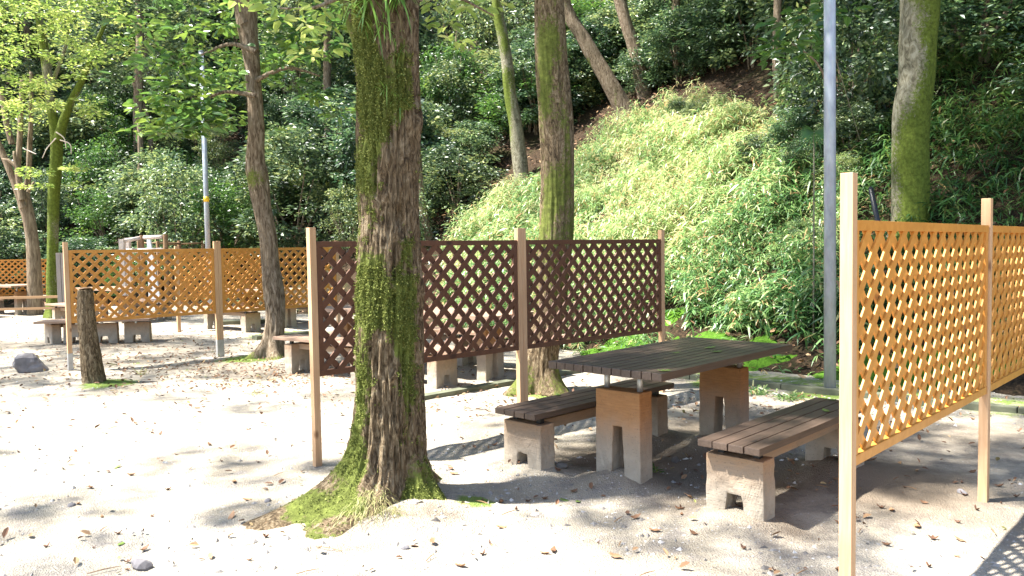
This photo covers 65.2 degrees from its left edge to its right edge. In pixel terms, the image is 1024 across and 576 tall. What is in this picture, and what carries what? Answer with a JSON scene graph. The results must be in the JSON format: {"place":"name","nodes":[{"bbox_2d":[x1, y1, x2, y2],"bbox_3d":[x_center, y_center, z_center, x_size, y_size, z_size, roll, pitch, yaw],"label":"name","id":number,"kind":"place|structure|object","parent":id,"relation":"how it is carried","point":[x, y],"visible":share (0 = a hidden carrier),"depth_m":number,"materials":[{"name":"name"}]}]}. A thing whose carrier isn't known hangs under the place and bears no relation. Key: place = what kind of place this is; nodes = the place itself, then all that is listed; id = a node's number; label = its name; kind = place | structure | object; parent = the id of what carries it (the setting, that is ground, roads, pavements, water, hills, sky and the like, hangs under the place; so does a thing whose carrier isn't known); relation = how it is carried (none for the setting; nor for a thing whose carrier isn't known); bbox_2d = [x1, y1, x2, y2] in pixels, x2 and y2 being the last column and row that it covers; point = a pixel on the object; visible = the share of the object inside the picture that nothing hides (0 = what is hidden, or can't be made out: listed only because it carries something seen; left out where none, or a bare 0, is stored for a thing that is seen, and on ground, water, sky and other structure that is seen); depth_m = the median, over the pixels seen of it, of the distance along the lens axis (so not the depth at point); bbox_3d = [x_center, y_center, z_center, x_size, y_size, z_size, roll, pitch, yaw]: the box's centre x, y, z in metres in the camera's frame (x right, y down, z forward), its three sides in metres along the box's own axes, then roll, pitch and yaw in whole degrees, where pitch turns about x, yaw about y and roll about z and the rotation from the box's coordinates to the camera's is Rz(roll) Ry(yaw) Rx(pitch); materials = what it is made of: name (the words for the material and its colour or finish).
{"place":"outdoors","nodes":[
{"label":"outdoors","id":0,"kind":"place"},
{"bbox_2d":[0,306,1023,575],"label":"ground","id":1,"kind":"structure","parent":0,"point":[806,510],"depth_m":4.75,"materials":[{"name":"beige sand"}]},
{"bbox_2d":[0,259,46,295],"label":"lattice fence","id":2,"kind":"object","parent":1,"relation":"on","point":[14,276],"visible":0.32,"depth_m":20.53,"materials":[{"name":"orange wood"}]},
{"bbox_2d":[12,353,48,372],"bbox_3d":[-6.033,0.962,10.032,0.404,0.319,0.297,-2,3,-29],"label":"rock","id":3,"kind":"object","parent":1,"relation":"on","point":[27,362],"visible":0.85,"depth_m":9.92,"materials":[{"name":"grey stone"}]},
{"bbox_2d":[0,0,67,315],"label":"tree","id":4,"kind":"object","parent":1,"relation":"on","point":[33,257],"visible":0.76,"depth_m":19.43,"materials":[{"name":"brown plant"}]},
{"bbox_2d":[0,253,76,318],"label":"rail fence","id":5,"kind":"object","parent":1,"relation":"on","point":[60,296],"visible":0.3,"depth_m":17.80,"materials":[{"name":"brown wood"}]},
{"bbox_2d":[0,0,154,318],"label":"tree","id":6,"kind":"object","parent":1,"relation":"on","point":[60,126],"visible":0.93,"depth_m":17.85,"materials":[{"name":"green plant"}]},
{"bbox_2d":[77,287,106,383],"bbox_3d":[-4.693,0.592,8.957,0.293,1.210,0.271,-1,3,0],"label":"tree stump","id":7,"kind":"object","parent":1,"relation":"on","point":[92,366],"visible":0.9,"depth_m":8.87,"materials":[{"name":"brown wood"}]},
{"bbox_2d":[33,318,155,343],"bbox_3d":[-6.766,0.764,13.062,1.739,0.519,0.541,-1,3,-10],"label":"bench","id":8,"kind":"object","parent":1,"relation":"on","point":[53,333],"visible":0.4,"depth_m":12.97,"materials":[{"name":"grey concrete"}]},
{"bbox_2d":[118,234,206,310],"bbox_3d":[-9.294,-0.375,21.245,1.595,2.027,2.610,-1,3,0],"label":"log railing","id":9,"kind":"object","parent":1,"relation":"on","point":[124,243],"visible":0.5,"depth_m":20.20,"materials":[{"name":"beige wood"}]},
{"bbox_2d":[62,241,340,370],"bbox_3d":[-4.083,0.210,11.143,3.854,1.724,0.052,-4,4,-44],"label":"lattice fence","id":10,"kind":"object","parent":1,"relation":"on","point":[217,278],"visible":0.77,"depth_m":10.76,"materials":[{"name":"orange wood"}]},
{"bbox_2d":[198,50,213,324],"bbox_3d":[-6.067,-1.911,15.872,0.169,5.516,0.169,-1,3,0],"label":"metal pole","id":11,"kind":"object","parent":1,"relation":"on","point":[206,195],"visible":0.48,"depth_m":15.84,"materials":[{"name":"metal"}]},
{"bbox_2d":[174,246,262,332],"bbox_3d":[-5.442,0.037,15.315,1.945,1.700,0.046,-4,4,-43],"label":"lattice fence","id":12,"kind":"object","parent":1,"relation":"on","point":[178,282],"visible":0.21,"depth_m":14.99,"materials":[{"name":"orange wood"}]},
{"bbox_2d":[97,0,355,359],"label":"tree","id":13,"kind":"object","parent":1,"relation":"on","point":[251,67],"visible":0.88,"depth_m":10.66,"materials":[{"name":"green plant"}]},
{"bbox_2d":[194,306,264,332],"bbox_3d":[-5.222,0.634,14.906,1.805,0.549,0.400,1,4,37],"label":"bench","id":14,"kind":"object","parent":1,"relation":"on","point":[250,319],"visible":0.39,"depth_m":14.59,"materials":[{"name":"grey concrete"}]},
{"bbox_2d":[304,488,413,533],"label":"grass tuft","id":15,"kind":"object","parent":1,"relation":"on","point":[381,508],"visible":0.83,"depth_m":4.13,"materials":[{"name":"plant"}]},
{"bbox_2d":[219,0,515,539],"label":"tree","id":16,"kind":"object","parent":1,"relation":"on","point":[386,448],"visible":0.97,"depth_m":4.37,"materials":[{"name":"green plant"}]},
{"bbox_2d":[273,334,471,388],"bbox_3d":[-1.637,0.870,8.922,2.804,0.549,0.370,1,4,37],"label":"bench","id":17,"kind":"object","parent":1,"relation":"on","point":[442,373],"visible":0.27,"depth_m":9.18,"materials":[{"name":"grey concrete"}]},
{"bbox_2d":[325,304,533,380],"bbox_3d":[-1.119,0.681,9.454,2.905,0.860,0.820,1,4,37],"label":"picnic table","id":18,"kind":"object","parent":1,"relation":"on","point":[490,367],"visible":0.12,"depth_m":8.75,"materials":[{"name":"grey concrete"}]},
{"bbox_2d":[306,228,665,466],"bbox_3d":[0.077,0.370,6.577,3.802,1.720,0.046,-3,4,-42],"label":"lattice fence","id":19,"kind":"object","parent":1,"relation":"on","point":[521,271],"visible":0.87,"depth_m":6.46,"materials":[{"name":"brown wood"}]},
{"bbox_2d":[424,326,563,365],"bbox_3d":[-0.568,0.799,10.024,2.804,0.549,0.370,1,4,37],"label":"bench","id":20,"kind":"object","parent":1,"relation":"on","point":[464,361],"visible":0.05,"depth_m":9.94,"materials":[{"name":"grey concrete"}]},
{"bbox_2d":[425,370,580,399],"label":"stone kerb","id":21,"kind":"structure","parent":1,"relation":"on","point":[469,389],"depth_m":8.09,"materials":[{"name":"concrete"}]},
{"bbox_2d":[0,312,1023,573],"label":"leaf litter","id":22,"kind":"object","parent":1,"relation":"on","point":[210,554],"visible":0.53,"depth_m":8.28,"materials":[{"name":"brown plant"}]},
{"bbox_2d":[503,0,573,396],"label":"tree","id":23,"kind":"object","parent":1,"relation":"on","point":[556,134],"visible":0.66,"depth_m":7.78,"materials":[{"name":"green plant"}]},
{"bbox_2d":[495,379,673,470],"bbox_3d":[0.547,1.003,5.497,0.345,0.550,1.502,2,4,45],"label":"bench","id":24,"kind":"object","parent":1,"relation":"on","point":[529,432],"visible":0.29,"depth_m":5.09,"materials":[{"name":"grey concrete"}]},
{"bbox_2d":[548,337,791,483],"bbox_3d":[1.094,0.850,5.269,0.820,0.859,1.656,2,4,43],"label":"picnic table","id":25,"kind":"object","parent":1,"relation":"on","point":[624,427],"visible":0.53,"depth_m":4.88,"materials":[{"name":"grey wood"}]},
{"bbox_2d":[698,397,863,521],"bbox_3d":[1.611,1.030,4.607,0.345,0.549,1.504,2,4,43],"label":"bench","id":26,"kind":"object","parent":1,"relation":"on","point":[740,460],"visible":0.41,"depth_m":4.19,"materials":[{"name":"brown wood"}]},
{"bbox_2d":[824,0,835,387],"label":"metal pole","id":27,"kind":"object","parent":1,"relation":"on","point":[829,193],"visible":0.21,"depth_m":7.57,"materials":[{"name":"metal"}]},
{"bbox_2d":[675,374,1023,413],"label":"stone kerb","id":28,"kind":"structure","parent":1,"relation":"on","point":[973,405],"depth_m":7.64,"materials":[{"name":"concrete"}]},
{"bbox_2d":[839,172,1023,575],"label":"lattice fence","id":29,"kind":"object","parent":1,"relation":"on","point":[852,404],"visible":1,"depth_m":3.48,"materials":[{"name":"orange wood"}]},
{"bbox_2d":[0,0,1023,395],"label":"hillside","id":30,"kind":"structure","parent":0,"point":[756,74],"depth_m":13.20,"materials":[{"name":"green plant"}]},
{"bbox_2d":[0,202,25,293],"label":"evergreen bush","id":31,"kind":"object","parent":30,"relation":"on","point":[4,212],"visible":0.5,"depth_m":24.70,"materials":[{"name":"green plant"}]},
{"bbox_2d":[0,227,46,289],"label":"evergreen bush","id":32,"kind":"object","parent":30,"relation":"on","point":[21,243],"visible":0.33,"depth_m":24.12,"materials":[{"name":"green plant"}]},
{"bbox_2d":[0,56,75,128],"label":"evergreen bush","id":33,"kind":"object","parent":30,"relation":"on","point":[27,70],"visible":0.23,"depth_m":32.49,"materials":[{"name":"green plant"}]},
{"bbox_2d":[0,0,80,109],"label":"forest tree","id":34,"kind":"object","parent":30,"relation":"on","point":[27,27],"visible":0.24,"depth_m":34.95,"materials":[{"name":"green plant"}]},
{"bbox_2d":[0,110,82,198],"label":"evergreen bush","id":35,"kind":"object","parent":30,"relation":"on","point":[5,142],"visible":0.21,"depth_m":28.39,"materials":[{"name":"green plant"}]},
{"bbox_2d":[7,166,85,249],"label":"evergreen bush","id":36,"kind":"object","parent":30,"relation":"on","point":[35,191],"visible":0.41,"depth_m":25.71,"materials":[{"name":"green plant"}]},
{"bbox_2d":[0,97,126,185],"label":"evergreen bush","id":37,"kind":"object","parent":30,"relation":"on","point":[75,118],"visible":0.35,"depth_m":28.65,"materials":[{"name":"green plant"}]},
{"bbox_2d":[43,137,122,231],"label":"evergreen bush","id":38,"kind":"object","parent":30,"relation":"on","point":[87,157],"visible":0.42,"depth_m":26.85,"materials":[{"name":"green plant"}]},
{"bbox_2d":[41,234,134,293],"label":"evergreen bush","id":39,"kind":"object","parent":30,"relation":"on","point":[73,245],"visible":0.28,"depth_m":23.68,"materials":[{"name":"green plant"}]},
{"bbox_2d":[59,90,132,158],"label":"evergreen bush","id":40,"kind":"object","parent":30,"relation":"on","point":[105,104],"visible":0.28,"depth_m":31.16,"materials":[{"name":"green plant"}]},
{"bbox_2d":[46,0,147,100],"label":"evergreen bush","id":41,"kind":"object","parent":30,"relation":"on","point":[62,69],"visible":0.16,"depth_m":34.79,"materials":[{"name":"green plant"}]},
{"bbox_2d":[59,186,152,254],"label":"evergreen bush","id":42,"kind":"object","parent":30,"relation":"on","point":[88,219],"visible":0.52,"depth_m":25.00,"materials":[{"name":"green plant"}]},
{"bbox_2d":[69,148,152,224],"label":"evergreen bush","id":43,"kind":"object","parent":30,"relation":"on","point":[110,163],"visible":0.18,"depth_m":27.23,"materials":[{"name":"green plant"}]},
{"bbox_2d":[74,118,154,172],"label":"evergreen bush","id":44,"kind":"object","parent":30,"relation":"on","point":[118,136],"visible":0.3,"depth_m":29.20,"materials":[{"name":"green plant"}]},
{"bbox_2d":[40,0,223,170],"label":"forest tree","id":45,"kind":"object","parent":30,"relation":"on","point":[141,5],"visible":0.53,"depth_m":29.15,"materials":[{"name":"green plant"}]},
{"bbox_2d":[86,144,186,232],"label":"evergreen bush","id":46,"kind":"object","parent":30,"relation":"on","point":[148,157],"visible":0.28,"depth_m":25.62,"materials":[{"name":"green plant"}]},
{"bbox_2d":[94,62,198,141],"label":"evergreen bush","id":47,"kind":"object","parent":30,"relation":"on","point":[123,94],"visible":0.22,"depth_m":31.88,"materials":[{"name":"green plant"}]},
{"bbox_2d":[101,163,221,249],"bbox_3d":[-10.958,-2.145,25.154,3.581,3.544,3.462,-2,3,-18],"label":"evergreen bush","id":48,"kind":"object","parent":30,"relation":"on","point":[124,195],"visible":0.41,"depth_m":24.44,"materials":[{"name":"green plant"}]},
{"bbox_2d":[117,148,232,290],"bbox_3d":[-9.627,-1.460,23.238,3.464,4.982,2.954,0,3,21],"label":"evergreen bush","id":49,"kind":"object","parent":30,"relation":"on","point":[156,205],"visible":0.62,"depth_m":22.64,"materials":[{"name":"green plant"}]},
{"bbox_2d":[190,126,243,171],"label":"evergreen bush","id":50,"kind":"object","parent":30,"relation":"on","point":[212,156],"visible":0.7,"depth_m":29.59,"materials":[{"name":"green plant"}]},
{"bbox_2d":[167,176,279,263],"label":"evergreen bush","id":51,"kind":"object","parent":30,"relation":"on","point":[228,189],"visible":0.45,"depth_m":23.34,"materials":[{"name":"green plant"}]},
{"bbox_2d":[180,0,266,56],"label":"evergreen bush","id":52,"kind":"object","parent":30,"relation":"on","point":[213,41],"visible":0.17,"depth_m":38.64,"materials":[{"name":"green plant"}]},
{"bbox_2d":[192,47,288,127],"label":"evergreen bush","id":53,"kind":"object","parent":30,"relation":"on","point":[212,75],"visible":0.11,"depth_m":32.47,"materials":[{"name":"green plant"}]},
{"bbox_2d":[210,71,282,139],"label":"evergreen bush","id":54,"kind":"object","parent":30,"relation":"on","point":[234,101],"visible":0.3,"depth_m":31.58,"materials":[{"name":"green plant"}]},
{"bbox_2d":[263,91,310,132],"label":"evergreen bush","id":55,"kind":"object","parent":30,"relation":"on","point":[276,108],"visible":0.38,"depth_m":30.62,"materials":[{"name":"green plant"}]},
{"bbox_2d":[221,121,356,261],"bbox_3d":[-6.325,-2.412,23.171,4.140,4.773,4.230,0,3,23],"label":"evergreen bush","id":56,"kind":"object","parent":30,"relation":"on","point":[295,161],"visible":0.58,"depth_m":22.68,"materials":[{"name":"green plant"}]},
{"bbox_2d":[258,24,336,102],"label":"evergreen bush","id":57,"kind":"object","parent":30,"relation":"on","point":[294,91],"visible":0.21,"depth_m":31.91,"materials":[{"name":"green plant"}]},
{"bbox_2d":[257,0,352,148],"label":"forest tree","id":58,"kind":"object","parent":30,"relation":"on","point":[326,68],"visible":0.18,"depth_m":28.18,"materials":[{"name":"green plant"}]},
{"bbox_2d":[265,84,356,196],"bbox_3d":[-5.464,-4.277,25.536,4.480,4.389,4.065,-1,3,-4],"label":"evergreen bush","id":59,"kind":"object","parent":30,"relation":"on","point":[307,111],"visible":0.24,"depth_m":24.58,"materials":[{"name":"green plant"}]},
{"bbox_2d":[300,42,356,131],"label":"evergreen bush","id":60,"kind":"object","parent":30,"relation":"on","point":[340,83],"visible":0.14,"depth_m":29.32,"materials":[{"name":"green plant"}]},
{"bbox_2d":[315,183,358,257],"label":"evergreen bush","id":61,"kind":"object","parent":30,"relation":"on","point":[342,232],"visible":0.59,"depth_m":21.60,"materials":[{"name":"green plant"}]},
{"bbox_2d":[326,98,446,216],"bbox_3d":[-3.369,-3.413,22.533,3.036,4.604,3.797,2,4,43],"label":"evergreen bush","id":62,"kind":"object","parent":30,"relation":"on","point":[346,142],"visible":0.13,"depth_m":21.90,"materials":[{"name":"green plant"}]},
{"bbox_2d":[334,10,444,111],"bbox_3d":[-4.445,-7.765,29.356,4.321,6.303,4.062,-2,3,-20],"label":"evergreen bush","id":63,"kind":"object","parent":30,"relation":"on","point":[426,33],"visible":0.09,"depth_m":28.64,"materials":[{"name":"green plant"}]},
{"bbox_2d":[333,99,459,185],"bbox_3d":[-3.434,-4.075,24.213,3.828,4.006,3.872,-1,3,2],"label":"evergreen bush","id":64,"kind":"object","parent":30,"relation":"on","point":[435,113],"visible":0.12,"depth_m":23.73,"materials":[{"name":"green plant"}]},
{"bbox_2d":[421,50,491,136],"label":"evergreen bush","id":65,"kind":"object","parent":30,"relation":"on","point":[444,71],"visible":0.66,"depth_m":25.59,"materials":[{"name":"green plant"}]},
{"bbox_2d":[419,33,496,133],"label":"evergreen bush","id":66,"kind":"object","parent":30,"relation":"on","point":[462,57],"visible":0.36,"depth_m":26.03,"materials":[{"name":"green plant"}]},
{"bbox_2d":[419,141,508,217],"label":"evergreen bush","id":67,"kind":"object","parent":30,"relation":"on","point":[480,170],"visible":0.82,"depth_m":20.58,"materials":[{"name":"green plant"}]},
{"bbox_2d":[421,0,515,98],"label":"evergreen bush","id":68,"kind":"object","parent":30,"relation":"on","point":[474,32],"visible":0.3,"depth_m":28.96,"materials":[{"name":"green plant"}]},
{"bbox_2d":[437,119,503,178],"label":"evergreen bush","id":69,"kind":"object","parent":30,"relation":"on","point":[482,142],"visible":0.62,"depth_m":22.45,"materials":[{"name":"green plant"}]},
{"bbox_2d":[461,48,533,114],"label":"evergreen bush","id":70,"kind":"object","parent":30,"relation":"on","point":[487,63],"visible":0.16,"depth_m":25.83,"materials":[{"name":"green plant"}]},
{"bbox_2d":[471,0,533,72],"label":"evergreen bush","id":71,"kind":"object","parent":30,"relation":"on","point":[525,13],"visible":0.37,"depth_m":29.58,"materials":[{"name":"green plant"}]},
{"bbox_2d":[492,0,528,183],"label":"tree","id":72,"kind":"object","parent":30,"relation":"on","point":[519,153],"visible":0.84,"depth_m":20.83,"materials":[{"name":"green plant"}]},
{"bbox_2d":[470,69,582,135],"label":"evergreen bush","id":73,"kind":"object","parent":30,"relation":"on","point":[499,106],"visible":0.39,"depth_m":23.58,"materials":[{"name":"green plant"}]},
{"bbox_2d":[484,35,588,137],"bbox_3d":[0.865,-5.756,23.683,3.030,3.455,3.398,1,3,32],"label":"evergreen bush","id":74,"kind":"object","parent":30,"relation":"on","point":[526,57],"visible":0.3,"depth_m":23.05,"materials":[{"name":"green plant"}]},
{"bbox_2d":[567,44,609,110],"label":"evergreen bush","id":75,"kind":"object","parent":30,"relation":"on","point":[590,77],"visible":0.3,"depth_m":23.53,"materials":[{"name":"green plant"}]},
{"bbox_2d":[567,38,622,106],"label":"evergreen bush","id":76,"kind":"object","parent":30,"relation":"on","point":[579,50],"visible":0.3,"depth_m":23.71,"materials":[{"name":"green plant"}]},
{"bbox_2d":[566,15,626,96],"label":"evergreen bush","id":77,"kind":"object","parent":30,"relation":"on","point":[590,26],"visible":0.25,"depth_m":23.96,"materials":[{"name":"green plant"}]},
{"bbox_2d":[566,7,630,78],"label":"evergreen bush","id":78,"kind":"object","parent":30,"relation":"on","point":[603,12],"visible":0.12,"depth_m":24.41,"materials":[{"name":"green plant"}]},
{"bbox_2d":[564,0,636,123],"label":"tree","id":79,"kind":"object","parent":30,"relation":"on","point":[615,93],"visible":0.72,"depth_m":20.89,"materials":[{"name":"brown plant"}]},
{"bbox_2d":[591,0,670,75],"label":"evergreen bush","id":80,"kind":"object","parent":30,"relation":"on","point":[617,34],"visible":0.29,"depth_m":23.72,"materials":[{"name":"green plant"}]},
{"bbox_2d":[614,0,651,99],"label":"tree","id":81,"kind":"object","parent":30,"relation":"on","point":[626,23],"visible":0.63,"depth_m":22.39,"materials":[{"name":"brown plant"}]},
{"bbox_2d":[608,45,684,93],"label":"evergreen bush","id":82,"kind":"object","parent":30,"relation":"on","point":[626,59],"visible":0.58,"depth_m":22.30,"materials":[{"name":"green plant"}]},
{"bbox_2d":[423,73,880,375],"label":"bamboo grass","id":83,"kind":"structure","parent":30,"relation":"on","point":[699,136],"depth_m":13.14,"materials":[{"name":"green plant"}]},
{"bbox_2d":[633,4,719,86],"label":"evergreen bush","id":84,"kind":"object","parent":30,"relation":"on","point":[658,37],"visible":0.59,"depth_m":21.34,"materials":[{"name":"green plant"}]},
{"bbox_2d":[675,24,743,79],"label":"evergreen bush","id":85,"kind":"object","parent":30,"relation":"on","point":[700,65],"visible":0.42,"depth_m":20.91,"materials":[{"name":"green plant"}]},
{"bbox_2d":[668,1,788,67],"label":"evergreen bush","id":86,"kind":"object","parent":30,"relation":"on","point":[698,21],"visible":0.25,"depth_m":20.28,"materials":[{"name":"green plant"}]},
{"bbox_2d":[688,0,804,70],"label":"evergreen bush","id":87,"kind":"object","parent":30,"relation":"on","point":[723,31],"visible":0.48,"depth_m":19.41,"materials":[{"name":"green plant"}]},
{"bbox_2d":[732,132,780,170],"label":"evergreen bush","id":88,"kind":"object","parent":30,"relation":"on","point":[759,142],"visible":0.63,"depth_m":13.45,"materials":[{"name":"green plant"}]},
{"bbox_2d":[762,105,822,163],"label":"evergreen bush","id":89,"kind":"object","parent":30,"relation":"on","point":[782,127],"visible":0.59,"depth_m":13.08,"materials":[{"name":"green plant"}]},
{"bbox_2d":[579,307,1021,393],"bbox_3d":[3.721,-0.248,7.675,5.650,2.586,6.950,-1,3,0],"label":"moss carpet","id":90,"kind":"object","parent":30,"relation":"on","point":[760,362],"visible":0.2,"depth_m":9.23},
{"bbox_2d":[777,135,823,185],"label":"evergreen bush","id":91,"kind":"object","parent":30,"relation":"on","point":[788,155],"visible":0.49,"depth_m":12.32,"materials":[{"name":"green plant"}]},
{"bbox_2d":[720,0,887,63],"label":"evergreen bush","id":92,"kind":"object","parent":30,"relation":"on","point":[768,13],"visible":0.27,"depth_m":17.55,"materials":[{"name":"green plant"}]},
{"bbox_2d":[747,0,873,78],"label":"broadleaf shrub","id":93,"kind":"object","parent":30,"relation":"on","point":[802,41],"visible":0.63,"depth_m":9.39,"materials":[{"name":"green plant"}]},
{"bbox_2d":[798,125,837,337],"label":"fan palm seedling","id":94,"kind":"object","parent":30,"relation":"on","point":[808,132],"visible":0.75,"depth_m":9.33,"materials":[{"name":"green plant"}]},
{"bbox_2d":[759,0,899,146],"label":"evergreen bush","id":95,"kind":"object","parent":30,"relation":"on","point":[803,71],"visible":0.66,"depth_m":12.81,"materials":[{"name":"green plant"}]},
{"bbox_2d":[808,96,886,168],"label":"evergreen bush","id":96,"kind":"object","parent":30,"relation":"on","point":[847,123],"visible":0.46,"depth_m":12.17,"materials":[{"name":"green plant"}]},
{"bbox_2d":[757,0,1023,350],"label":"shaded undergrowth","id":97,"kind":"object","parent":30,"relation":"on","point":[985,129],"visible":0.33,"depth_m":11.39,"materials":[{"name":"green plant"}]},
{"bbox_2d":[886,0,940,241],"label":"tree","id":98,"kind":"object","parent":30,"relation":"on","point":[913,98],"visible":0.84,"depth_m":10.33,"materials":[{"name":"green plant"}]},
{"bbox_2d":[866,0,1023,65],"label":"evergreen bush","id":99,"kind":"object","parent":30,"relation":"on","point":[967,14],"visible":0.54,"depth_m":12.91,"materials":[{"name":"green plant"}]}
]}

